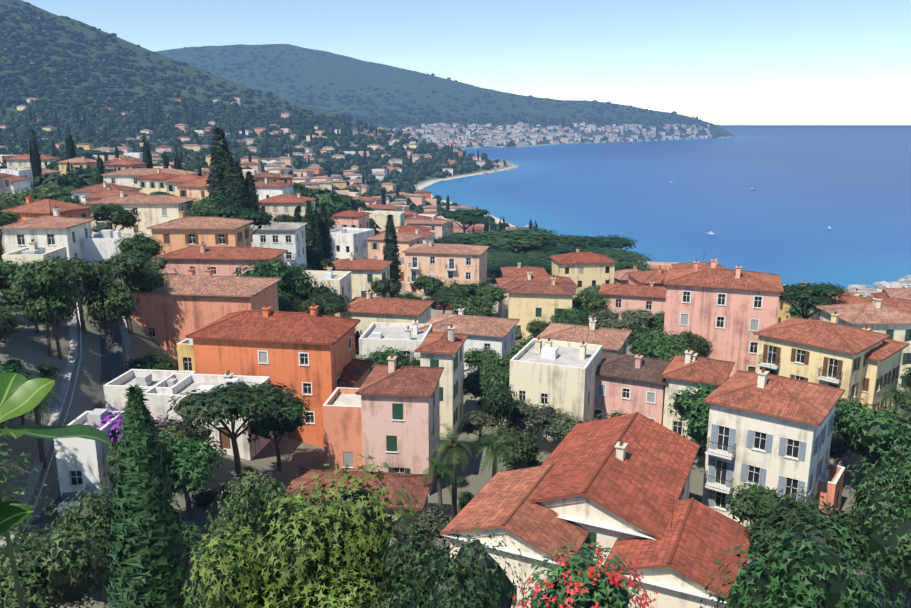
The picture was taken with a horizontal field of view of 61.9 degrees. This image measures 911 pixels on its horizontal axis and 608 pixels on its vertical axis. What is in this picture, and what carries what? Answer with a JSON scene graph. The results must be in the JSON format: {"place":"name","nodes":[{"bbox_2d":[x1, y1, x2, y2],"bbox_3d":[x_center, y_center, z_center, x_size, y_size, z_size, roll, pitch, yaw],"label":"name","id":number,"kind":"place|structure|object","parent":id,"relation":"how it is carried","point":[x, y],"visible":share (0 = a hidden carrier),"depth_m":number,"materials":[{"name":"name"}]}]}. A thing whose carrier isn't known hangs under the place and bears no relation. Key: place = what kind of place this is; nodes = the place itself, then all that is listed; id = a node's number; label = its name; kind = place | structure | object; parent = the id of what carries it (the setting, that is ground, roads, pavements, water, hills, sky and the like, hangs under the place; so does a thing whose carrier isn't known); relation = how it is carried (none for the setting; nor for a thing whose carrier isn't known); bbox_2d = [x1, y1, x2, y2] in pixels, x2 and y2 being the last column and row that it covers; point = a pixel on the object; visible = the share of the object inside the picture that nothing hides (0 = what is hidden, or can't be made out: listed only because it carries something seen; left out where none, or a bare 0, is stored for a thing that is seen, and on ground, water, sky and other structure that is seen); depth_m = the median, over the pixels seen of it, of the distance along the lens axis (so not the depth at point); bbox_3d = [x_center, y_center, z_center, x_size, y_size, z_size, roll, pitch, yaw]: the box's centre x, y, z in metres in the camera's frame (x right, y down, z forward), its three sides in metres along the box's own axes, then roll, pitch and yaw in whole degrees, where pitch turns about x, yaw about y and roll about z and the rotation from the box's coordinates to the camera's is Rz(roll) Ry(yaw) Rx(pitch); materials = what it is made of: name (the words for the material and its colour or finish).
{"place":"outdoors","nodes":[
{"label":"outdoors","id":0,"kind":"place"},
{"bbox_2d":[0,286,132,547],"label":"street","id":1,"kind":"structure","parent":0,"point":[112,365],"depth_m":73.86,"materials":[{"name":"grey asphalt"}]},
{"bbox_2d":[0,0,910,607],"bbox_3d":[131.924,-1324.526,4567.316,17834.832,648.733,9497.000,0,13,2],"label":"terrain","id":2,"kind":"structure","parent":0,"point":[28,346],"depth_m":1448.94,"materials":[{"name":"green plant"}]},
{"bbox_2d":[0,210,22,260],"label":"broad tree","id":3,"kind":"object","parent":2,"relation":"on","point":[7,218],"visible":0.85,"depth_m":112.83,"materials":[{"name":"green plant"}]},
{"bbox_2d":[0,257,24,292],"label":"broad tree","id":4,"kind":"object","parent":2,"relation":"on","point":[7,268],"visible":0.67,"depth_m":75.36,"materials":[{"name":"green plant"}]},
{"bbox_2d":[0,303,27,343],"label":"broad tree","id":5,"kind":"object","parent":2,"relation":"on","point":[9,324],"visible":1,"depth_m":62.60,"materials":[{"name":"green plant"}]},
{"bbox_2d":[8,281,59,332],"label":"broad tree","id":6,"kind":"object","parent":2,"relation":"on","point":[18,293],"visible":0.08,"depth_m":73.05,"materials":[{"name":"green plant"}]},
{"bbox_2d":[0,185,75,206],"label":"broad tree","id":7,"kind":"object","parent":2,"relation":"on","point":[37,194],"visible":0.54,"depth_m":148.06,"materials":[{"name":"green plant"}]},
{"bbox_2d":[0,367,78,600],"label":"olive tree","id":8,"kind":"object","parent":2,"relation":"on","point":[16,495],"visible":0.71,"depth_m":11.73,"materials":[{"name":"green plant"}]},
{"bbox_2d":[20,378,60,467],"bbox_3d":[-33.321,9.792,60.556,3.648,7.728,3.382,-6,14,-23],"label":"palm tree","id":9,"kind":"object","parent":2,"relation":"on","point":[37,409],"visible":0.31,"depth_m":60.22,"materials":[{"name":"green plant"}]},
{"bbox_2d":[7,255,75,357],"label":"pine tree","id":10,"kind":"object","parent":2,"relation":"on","point":[37,274],"visible":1,"depth_m":69.77,"materials":[{"name":"green plant"}]},
{"bbox_2d":[19,275,85,359],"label":"broad tree","id":11,"kind":"object","parent":2,"relation":"on","point":[58,301],"visible":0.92,"depth_m":70.79,"materials":[{"name":"green plant"}]},
{"bbox_2d":[0,515,113,607],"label":"garden tree","id":12,"kind":"object","parent":2,"relation":"on","point":[72,579],"visible":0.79,"depth_m":37.64,"materials":[{"name":"green plant"}]},
{"bbox_2d":[45,485,125,602],"bbox_3d":[-21.363,14.854,45.699,7.128,8.580,5.811,4,14,15],"label":"garden tree","id":13,"kind":"object","parent":2,"relation":"on","point":[95,513],"visible":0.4,"depth_m":44.31,"materials":[{"name":"green plant"}]},
{"bbox_2d":[54,257,118,333],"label":"broad tree","id":14,"kind":"object","parent":2,"relation":"on","point":[89,275],"visible":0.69,"depth_m":78.04,"materials":[{"name":"green plant"}]},
{"bbox_2d":[82,278,140,343],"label":"broad tree","id":15,"kind":"object","parent":2,"relation":"on","point":[103,305],"visible":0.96,"depth_m":78.54,"materials":[{"name":"green plant"}]},
{"bbox_2d":[88,202,141,230],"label":"broad tree","id":16,"kind":"object","parent":2,"relation":"on","point":[117,215],"visible":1,"depth_m":122.43,"materials":[{"name":"green plant"}]},
{"bbox_2d":[92,250,152,334],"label":"pine tree","id":17,"kind":"object","parent":2,"relation":"on","point":[132,263],"visible":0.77,"depth_m":83.94,"materials":[{"name":"green plant"}]},
{"bbox_2d":[87,407,166,452],"bbox_3d":[-26.418,10.437,61.424,7.189,4.398,5.086,-6,15,-25],"label":"bougainvillea shrub","id":18,"kind":"object","parent":2,"relation":"on","point":[115,434],"visible":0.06,"depth_m":59.69,"materials":[{"name":"purple plant"}]},
{"bbox_2d":[100,428,174,495],"bbox_3d":[-22.046,12.758,53.469,4.749,9.202,4.918,3,14,14],"label":"broad tree","id":19,"kind":"object","parent":2,"relation":"on","point":[112,468],"visible":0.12,"depth_m":51.86,"materials":[{"name":"green plant"}]},
{"bbox_2d":[114,230,165,258],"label":"broad tree","id":20,"kind":"object","parent":2,"relation":"on","point":[141,243],"visible":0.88,"depth_m":102.25,"materials":[{"name":"green plant"}]},
{"bbox_2d":[119,264,169,295],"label":"broad tree","id":21,"kind":"object","parent":2,"relation":"on","point":[149,280],"visible":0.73,"depth_m":87.98,"materials":[{"name":"green plant"}]},
{"bbox_2d":[124,351,177,371],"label":"broad tree","id":22,"kind":"object","parent":2,"relation":"on","point":[153,362],"visible":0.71,"depth_m":78.50,"materials":[{"name":"green plant"}]},
{"bbox_2d":[105,383,204,607],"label":"cypress tree","id":23,"kind":"object","parent":2,"relation":"on","point":[148,543],"visible":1,"depth_m":25.37,"materials":[{"name":"green plant"}]},
{"bbox_2d":[150,413,199,442],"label":"olive tree","id":24,"kind":"object","parent":2,"relation":"on","point":[170,426],"visible":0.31,"depth_m":59.64,"materials":[{"name":"green plant"}]},
{"bbox_2d":[177,521,201,548],"bbox_3d":[-19.450,16.503,53.986,2.747,1.885,2.794,8,16,31],"label":"shrub","id":25,"kind":"object","parent":2,"relation":"on","point":[192,533],"visible":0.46,"depth_m":53.72,"materials":[{"name":"green plant"}]},
{"bbox_2d":[157,433,226,519],"bbox_3d":[-20.064,13.455,56.106,6.262,7.397,6.315,-3,14,-13],"label":"broad tree","id":26,"kind":"object","parent":2,"relation":"on","point":[190,461],"visible":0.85,"depth_m":55.10,"materials":[{"name":"green plant"}]},
{"bbox_2d":[188,423,216,443],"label":"olive tree","id":27,"kind":"object","parent":2,"relation":"on","point":[203,431],"visible":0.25,"depth_m":63.39,"materials":[{"name":"green plant"}]},
{"bbox_2d":[190,486,219,507],"bbox_3d":[-19.694,15.318,59.897,2.432,1.775,2.353,6,15,24],"label":"shrub","id":28,"kind":"object","parent":2,"relation":"on","point":[205,498],"visible":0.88,"depth_m":59.41,"materials":[{"name":"green plant"}]},
{"bbox_2d":[186,200,224,216],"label":"broad tree","id":29,"kind":"object","parent":2,"relation":"on","point":[200,210],"visible":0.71,"depth_m":143.63,"materials":[{"name":"green plant"}]},
{"bbox_2d":[204,127,230,202],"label":"cypress tree","id":30,"kind":"object","parent":2,"relation":"on","point":[219,146],"visible":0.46,"depth_m":158.81,"materials":[{"name":"green plant"}]},
{"bbox_2d":[221,151,234,207],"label":"cypress tree","id":31,"kind":"object","parent":2,"relation":"on","point":[229,163],"visible":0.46,"depth_m":158.59,"materials":[{"name":"green plant"}]},
{"bbox_2d":[165,381,298,478],"bbox_3d":[-17.856,11.418,60.621,8.296,10.802,10.048,7,15,29],"label":"pine tree","id":32,"kind":"object","parent":2,"relation":"on","point":[218,404],"visible":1,"depth_m":58.23,"materials":[{"name":"green plant"}]},
{"bbox_2d":[229,162,250,208],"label":"cypress tree","id":33,"kind":"object","parent":2,"relation":"on","point":[239,197],"visible":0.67,"depth_m":156.78,"materials":[{"name":"green plant"}]},
{"bbox_2d":[209,206,278,234],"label":"pine tree","id":34,"kind":"object","parent":2,"relation":"on","point":[264,218],"visible":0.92,"depth_m":124.60,"materials":[{"name":"green plant"}]},
{"bbox_2d":[213,466,276,504],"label":"olive tree","id":35,"kind":"object","parent":2,"relation":"on","point":[225,489],"visible":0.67,"depth_m":57.49,"materials":[{"name":"green plant"}]},
{"bbox_2d":[197,469,299,607],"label":"garden tree","id":36,"kind":"object","parent":2,"relation":"on","point":[250,508],"visible":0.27,"depth_m":40.05,"materials":[{"name":"green plant"}]},
{"bbox_2d":[244,171,261,212],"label":"cypress tree","id":37,"kind":"object","parent":2,"relation":"on","point":[253,199],"visible":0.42,"depth_m":158.67,"materials":[{"name":"green plant"}]},
{"bbox_2d":[232,257,298,296],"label":"broad tree","id":38,"kind":"object","parent":2,"relation":"on","point":[277,269],"visible":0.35,"depth_m":105.55,"materials":[{"name":"green plant"}]},
{"bbox_2d":[242,390,312,470],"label":"broad tree","id":39,"kind":"object","parent":2,"relation":"on","point":[290,417],"visible":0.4,"depth_m":66.05,"materials":[{"name":"green plant"}]},
{"bbox_2d":[236,483,330,514],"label":"garden tree","id":40,"kind":"object","parent":2,"relation":"on","point":[294,498],"visible":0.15,"depth_m":53.83,"materials":[{"name":"green plant"}]},
{"bbox_2d":[58,262,509,515],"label":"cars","id":41,"kind":"object","parent":2,"relation":"on","point":[76,488],"visible":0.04,"depth_m":56.59,"materials":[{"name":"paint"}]},
{"bbox_2d":[278,290,298,311],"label":"broad tree","id":42,"kind":"object","parent":2,"relation":"on","point":[288,305],"visible":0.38,"depth_m":98.51,"materials":[{"name":"green plant"}]},
{"bbox_2d":[180,453,420,607],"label":"fig tree","id":43,"kind":"object","parent":2,"relation":"on","point":[331,562],"visible":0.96,"depth_m":21.99,"materials":[{"name":"green plant"}]},
{"bbox_2d":[285,266,318,304],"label":"broad tree","id":44,"kind":"object","parent":2,"relation":"on","point":[301,287],"visible":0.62,"depth_m":107.79,"materials":[{"name":"green plant"}]},
{"bbox_2d":[304,200,319,269],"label":"cypress tree","id":45,"kind":"object","parent":2,"relation":"on","point":[309,237],"visible":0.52,"depth_m":147.44,"materials":[{"name":"green plant"}]},
{"bbox_2d":[313,209,324,270],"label":"cypress tree","id":46,"kind":"object","parent":2,"relation":"on","point":[319,244],"visible":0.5,"depth_m":148.15,"materials":[{"name":"green plant"}]},
{"bbox_2d":[297,292,350,315],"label":"pine tree","id":47,"kind":"object","parent":2,"relation":"on","point":[334,303],"visible":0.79,"depth_m":104.21,"materials":[{"name":"green plant"}]},
{"bbox_2d":[319,203,332,260],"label":"cypress tree","id":48,"kind":"object","parent":2,"relation":"on","point":[325,229],"visible":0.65,"depth_m":150.05,"materials":[{"name":"green plant"}]},
{"bbox_2d":[0,0,732,252],"bbox_3d":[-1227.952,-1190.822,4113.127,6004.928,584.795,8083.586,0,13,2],"label":"hillside trees","id":49,"kind":"object","parent":2,"relation":"on","point":[24,133],"visible":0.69,"depth_m":1310.54,"materials":[{"name":"green plant"}]},
{"bbox_2d":[368,277,399,297],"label":"broad tree","id":50,"kind":"object","parent":2,"relation":"on","point":[384,286],"visible":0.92,"depth_m":130.16,"materials":[{"name":"green plant"}]},
{"bbox_2d":[357,345,412,373],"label":"broad tree","id":51,"kind":"object","parent":2,"relation":"on","point":[380,358],"visible":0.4,"depth_m":88.30,"materials":[{"name":"green plant"}]},
{"bbox_2d":[382,214,402,297],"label":"cypress tree","id":52,"kind":"object","parent":2,"relation":"on","point":[391,247],"visible":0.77,"depth_m":140.16,"materials":[{"name":"green plant"}]},
{"bbox_2d":[392,504,453,552],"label":"olive tree","id":53,"kind":"object","parent":2,"relation":"on","point":[437,519],"visible":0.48,"depth_m":54.10,"materials":[{"name":"green plant"}]},
{"bbox_2d":[412,274,445,299],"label":"broad tree","id":54,"kind":"object","parent":2,"relation":"on","point":[429,285],"visible":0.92,"depth_m":141.71,"materials":[{"name":"green plant"}]},
{"bbox_2d":[420,456,456,510],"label":"palm tree","id":55,"kind":"object","parent":2,"relation":"on","point":[438,471],"visible":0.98,"depth_m":60.14,"materials":[{"name":"green plant"}]},
{"bbox_2d":[426,290,462,312],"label":"pine tree","id":56,"kind":"object","parent":2,"relation":"on","point":[444,298],"visible":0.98,"depth_m":126.13,"materials":[{"name":"green plant"}]},
{"bbox_2d":[371,514,530,607],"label":"oak tree","id":57,"kind":"object","parent":2,"relation":"on","point":[418,573],"visible":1,"depth_m":20.86,"materials":[{"name":"green plant"}]},
{"bbox_2d":[429,422,476,519],"bbox_3d":[-0.221,14.243,62.641,4.104,8.694,3.804,-3,14,-11],"label":"palm tree","id":58,"kind":"object","parent":2,"relation":"on","point":[454,448],"visible":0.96,"depth_m":61.81,"materials":[{"name":"green plant"}]},
{"bbox_2d":[0,161,908,607],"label":"town houses","id":59,"kind":"structure","parent":2,"relation":"on","point":[206,319],"depth_m":74.90,"materials":[{"name":"paint"}]},
{"bbox_2d":[0,97,910,393],"bbox_3d":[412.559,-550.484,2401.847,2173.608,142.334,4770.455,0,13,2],"label":"town houses","id":60,"kind":"structure","parent":2,"relation":"on","point":[536,293],"depth_m":181.74,"materials":[{"name":"paint"}]},
{"bbox_2d":[436,280,476,313],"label":"broad tree","id":61,"kind":"object","parent":2,"relation":"on","point":[464,290],"visible":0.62,"depth_m":133.59,"materials":[{"name":"green plant"}]},
{"bbox_2d":[436,209,489,232],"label":"pine tree","id":62,"kind":"object","parent":2,"relation":"on","point":[465,216],"visible":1,"depth_m":324.93,"materials":[{"name":"green plant"}]},
{"bbox_2d":[450,294,496,316],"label":"broad tree","id":63,"kind":"object","parent":2,"relation":"on","point":[475,307],"visible":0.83,"depth_m":118.47,"materials":[{"name":"green plant"}]},
{"bbox_2d":[457,409,499,446],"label":"olive tree","id":64,"kind":"object","parent":2,"relation":"on","point":[476,421],"visible":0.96,"depth_m":76.99,"materials":[{"name":"green plant"}]},
{"bbox_2d":[463,363,509,413],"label":"broad tree","id":65,"kind":"object","parent":2,"relation":"on","point":[477,382],"visible":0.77,"depth_m":84.94,"materials":[{"name":"green plant"}]},
{"bbox_2d":[464,347,509,371],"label":"broad tree","id":66,"kind":"object","parent":2,"relation":"on","point":[487,357],"visible":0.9,"depth_m":91.61,"materials":[{"name":"green plant"}]},
{"bbox_2d":[477,284,506,315],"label":"broad tree","id":67,"kind":"object","parent":2,"relation":"on","point":[492,294],"visible":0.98,"depth_m":131.96,"materials":[{"name":"green plant"}]},
{"bbox_2d":[475,429,518,476],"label":"palm tree","id":68,"kind":"object","parent":2,"relation":"on","point":[498,448],"visible":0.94,"depth_m":62.41,"materials":[{"name":"green plant"}]},
{"bbox_2d":[481,380,517,462],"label":"broad tree","id":69,"kind":"object","parent":2,"relation":"on","point":[498,403],"visible":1,"depth_m":71.70,"materials":[{"name":"green plant"}]},
{"bbox_2d":[451,227,563,251],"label":"pine tree","id":70,"kind":"object","parent":2,"relation":"on","point":[508,240],"visible":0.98,"depth_m":228.48,"materials":[{"name":"green plant"}]},
{"bbox_2d":[487,252,536,281],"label":"pine tree","id":71,"kind":"object","parent":2,"relation":"on","point":[495,257],"visible":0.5,"depth_m":200.22,"materials":[{"name":"green plant"}]},
{"bbox_2d":[486,422,545,469],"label":"broad tree","id":72,"kind":"object","parent":2,"relation":"on","point":[526,450],"visible":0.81,"depth_m":68.55,"materials":[{"name":"green plant"}]},
{"bbox_2d":[487,260,551,274],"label":"pine tree","id":73,"kind":"object","parent":2,"relation":"on","point":[492,269],"visible":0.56,"depth_m":173.87,"materials":[{"name":"green plant"}]},
{"bbox_2d":[501,397,560,436],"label":"olive tree","id":74,"kind":"object","parent":2,"relation":"on","point":[535,415],"visible":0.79,"depth_m":74.66,"materials":[{"name":"green plant"}]},
{"bbox_2d":[526,319,550,334],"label":"broad tree","id":75,"kind":"object","parent":2,"relation":"on","point":[534,325],"visible":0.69,"depth_m":109.22,"materials":[{"name":"green plant"}]},
{"bbox_2d":[517,243,609,254],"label":"pine tree","id":76,"kind":"object","parent":2,"relation":"on","point":[549,248],"visible":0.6,"depth_m":226.40,"materials":[{"name":"green plant"}]},
{"bbox_2d":[542,408,589,440],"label":"olive tree","id":77,"kind":"object","parent":2,"relation":"on","point":[564,422],"visible":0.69,"depth_m":73.14,"materials":[{"name":"green plant"}]},
{"bbox_2d":[549,306,591,322],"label":"broad tree","id":78,"kind":"object","parent":2,"relation":"on","point":[565,313],"visible":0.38,"depth_m":111.96,"materials":[{"name":"green plant"}]},
{"bbox_2d":[513,540,657,607],"bbox_3d":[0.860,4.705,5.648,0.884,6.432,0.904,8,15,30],"label":"oleander leaves","id":79,"kind":"object","parent":2,"relation":"on","point":[569,585],"visible":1,"depth_m":4.86,"materials":[{"name":"green plant"}]},
{"bbox_2d":[572,289,611,314],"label":"broad tree","id":80,"kind":"object","parent":2,"relation":"on","point":[591,301],"visible":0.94,"depth_m":126.91,"materials":[{"name":"green plant"}]},
{"bbox_2d":[559,234,637,249],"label":"pine tree","id":81,"kind":"object","parent":2,"relation":"on","point":[587,242],"visible":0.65,"depth_m":253.13,"materials":[{"name":"green plant"}]},
{"bbox_2d":[589,308,621,323],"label":"olive tree","id":82,"kind":"object","parent":2,"relation":"on","point":[601,315],"visible":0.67,"depth_m":120.98,"materials":[{"name":"green plant"}]},
{"bbox_2d":[600,247,654,262],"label":"pine tree","id":83,"kind":"object","parent":2,"relation":"on","point":[614,251],"visible":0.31,"depth_m":223.01,"materials":[{"name":"green plant"}]},
{"bbox_2d":[607,254,650,269],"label":"pine tree","id":84,"kind":"object","parent":2,"relation":"on","point":[622,261],"visible":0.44,"depth_m":208.82,"materials":[{"name":"green plant"}]},
{"bbox_2d":[618,307,657,328],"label":"olive tree","id":85,"kind":"object","parent":2,"relation":"on","point":[636,317],"visible":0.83,"depth_m":116.05,"materials":[{"name":"green plant"}]},
{"bbox_2d":[626,324,652,344],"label":"broad tree","id":86,"kind":"object","parent":2,"relation":"on","point":[636,329],"visible":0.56,"depth_m":110.63,"materials":[{"name":"green plant"}]},
{"bbox_2d":[629,327,688,356],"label":"broad tree","id":87,"kind":"object","parent":2,"relation":"on","point":[638,345],"visible":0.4,"depth_m":96.47,"materials":[{"name":"green plant"}]},
{"bbox_2d":[640,338,700,360],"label":"broad tree","id":88,"kind":"object","parent":2,"relation":"on","point":[663,349],"visible":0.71,"depth_m":91.92,"materials":[{"name":"green plant"}]},
{"bbox_2d":[668,381,720,450],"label":"broad tree","id":89,"kind":"object","parent":2,"relation":"on","point":[694,409],"visible":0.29,"depth_m":71.56,"materials":[{"name":"green plant"}]},
{"bbox_2d":[679,331,712,355],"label":"broad tree","id":90,"kind":"object","parent":2,"relation":"on","point":[701,346],"visible":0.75,"depth_m":98.98,"materials":[{"name":"green plant"}]},
{"bbox_2d":[482,160,910,296],"bbox_3d":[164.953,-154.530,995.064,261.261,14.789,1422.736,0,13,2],"label":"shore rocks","id":91,"kind":"object","parent":2,"relation":"on","point":[865,291],"visible":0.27,"depth_m":382.45,"materials":[{"name":"grey stone"}]},
{"bbox_2d":[725,480,798,559],"bbox_3d":[23.084,16.763,56.701,5.776,6.766,5.728,7,15,28],"label":"broad tree","id":92,"kind":"object","parent":2,"relation":"on","point":[743,503],"visible":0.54,"depth_m":55.32,"materials":[{"name":"green plant"}]},
{"bbox_2d":[698,513,905,607],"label":"garden tree","id":93,"kind":"object","parent":2,"relation":"on","point":[808,571],"visible":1,"depth_m":32.40,"materials":[{"name":"green plant"}]},
{"bbox_2d":[744,485,873,573],"bbox_3d":[23.409,16.986,50.066,8.538,9.090,9.112,-6,15,-25],"label":"broad tree","id":94,"kind":"object","parent":2,"relation":"on","point":[784,514],"visible":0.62,"depth_m":48.91,"materials":[{"name":"green plant"}]},
{"bbox_2d":[779,282,849,318],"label":"pine tree","id":95,"kind":"object","parent":2,"relation":"on","point":[808,295],"visible":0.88,"depth_m":106.54,"materials":[{"name":"green plant"}]},
{"bbox_2d":[829,430,852,462],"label":"olive tree","id":96,"kind":"object","parent":2,"relation":"on","point":[837,451],"visible":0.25,"depth_m":68.63,"materials":[{"name":"green plant"}]},
{"bbox_2d":[833,396,868,464],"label":"broad tree","id":97,"kind":"object","parent":2,"relation":"on","point":[842,403],"visible":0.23,"depth_m":72.79,"materials":[{"name":"green plant"}]},
{"bbox_2d":[833,399,910,469],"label":"broad tree","id":98,"kind":"object","parent":2,"relation":"on","point":[868,433],"visible":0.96,"depth_m":63.95,"materials":[{"name":"green plant"}]},
{"bbox_2d":[836,448,910,607],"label":"garden tree","id":99,"kind":"object","parent":2,"relation":"on","point":[883,500],"visible":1,"depth_m":45.51,"materials":[{"name":"green plant"}]},
{"bbox_2d":[880,382,910,412],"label":"palm tree","id":100,"kind":"object","parent":2,"relation":"on","point":[896,396],"visible":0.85,"depth_m":75.64,"materials":[{"name":"green plant"}]},
{"bbox_2d":[22,0,910,124],"label":"sky","id":101,"kind":"structure","parent":0,"point":[721,62],"materials":[{"name":"white"}]},
{"bbox_2d":[422,125,910,288],"bbox_3d":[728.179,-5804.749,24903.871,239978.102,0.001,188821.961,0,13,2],"label":"sea","id":102,"kind":"structure","parent":0,"point":[850,185],"depth_m":868.09,"materials":[{"name":"blue liquid"}]},
{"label":"terrace parapet wall","id":103,"kind":"object","parent":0,"visible":0},
{"bbox_2d":[0,372,111,607],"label":"laurel leaves","id":104,"kind":"object","parent":103,"relation":"attached to","point":[20,394],"visible":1,"depth_m":1.34,"materials":[{"name":"green plant"}]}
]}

